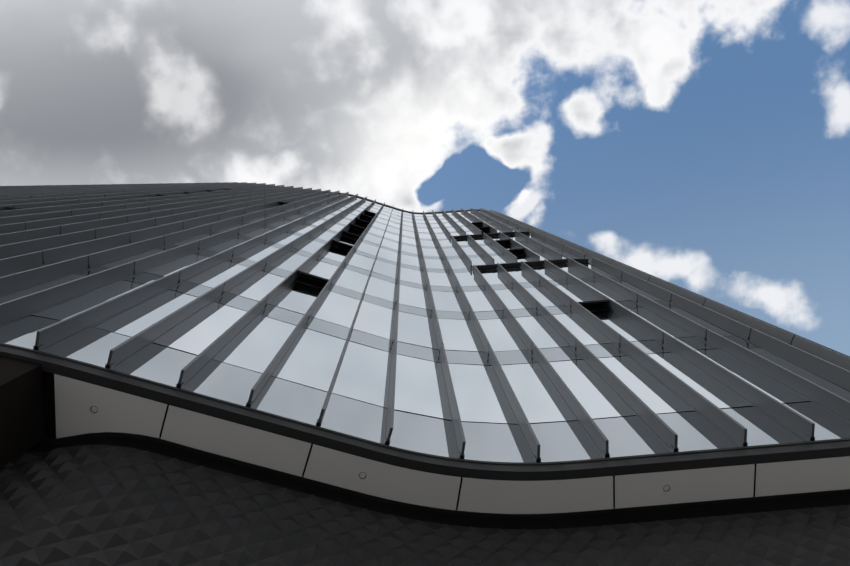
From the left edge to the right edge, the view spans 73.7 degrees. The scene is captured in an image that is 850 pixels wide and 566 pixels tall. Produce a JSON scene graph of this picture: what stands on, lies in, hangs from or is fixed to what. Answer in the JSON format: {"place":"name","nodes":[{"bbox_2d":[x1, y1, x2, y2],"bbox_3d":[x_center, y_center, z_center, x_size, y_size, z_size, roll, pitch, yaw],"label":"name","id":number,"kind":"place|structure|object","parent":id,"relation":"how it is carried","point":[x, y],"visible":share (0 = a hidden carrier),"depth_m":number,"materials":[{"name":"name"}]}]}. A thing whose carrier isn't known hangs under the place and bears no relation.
{"place":"outdoors","nodes":[
{"label":"outdoors","id":0,"kind":"place"},
{"bbox_2d":[0,0,849,355],"label":"sky","id":1,"kind":"structure","parent":0,"point":[701,147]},
{"label":"ground","id":2,"kind":"structure","parent":0,"visible":0},
{"bbox_2d":[0,437,849,565],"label":"podium diamond wall","id":3,"kind":"structure","parent":2,"relation":"on","point":[109,501],"depth_m":6.47,"materials":[{"name":"black"}]},
{"bbox_2d":[0,355,43,468],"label":"downstand block","id":4,"kind":"structure","parent":3,"relation":"on","point":[21,413],"depth_m":6.60,"materials":[{"name":"black"}]},
{"bbox_2d":[39,432,849,518],"bbox_3d":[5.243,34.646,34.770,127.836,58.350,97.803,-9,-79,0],"label":"trim","id":5,"kind":"structure","parent":3,"relation":"on","point":[51,440],"depth_m":7.51,"materials":[{"name":"black metal"}]},
{"bbox_2d":[330,192,479,213],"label":"tower coping","id":6,"kind":"object","parent":5,"relation":"attached to","point":[409,211],"visible":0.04,"depth_m":55.61,"materials":[{"name":"grey metal"}]},
{"bbox_2d":[0,189,849,462],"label":"glass windows","id":7,"kind":"structure","parent":5,"relation":"attached to","point":[297,386],"depth_m":10.64,"materials":[{"name":"grey glass"}]},
{"bbox_2d":[0,182,849,461],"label":"vertical fins","id":8,"kind":"object","parent":5,"relation":"attached to","point":[49,224],"visible":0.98,"depth_m":12.93,"materials":[{"name":"grey metal"}]},
{"bbox_2d":[0,343,849,480],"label":"ledge","id":9,"kind":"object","parent":5,"relation":"attached to","point":[318,435],"depth_m":7.37,"materials":[{"name":"black metal"}]},
{"bbox_2d":[42,371,849,513],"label":"soffit panels","id":10,"kind":"object","parent":5,"relation":"attached to","point":[68,403],"visible":0.73,"depth_m":7.37,"materials":[{"name":"grey metal"}]},
{"bbox_2d":[90,406,669,490],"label":"soffit downlights","id":11,"kind":"object","parent":10,"relation":"in","point":[361,472],"visible":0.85,"depth_m":7.31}
]}

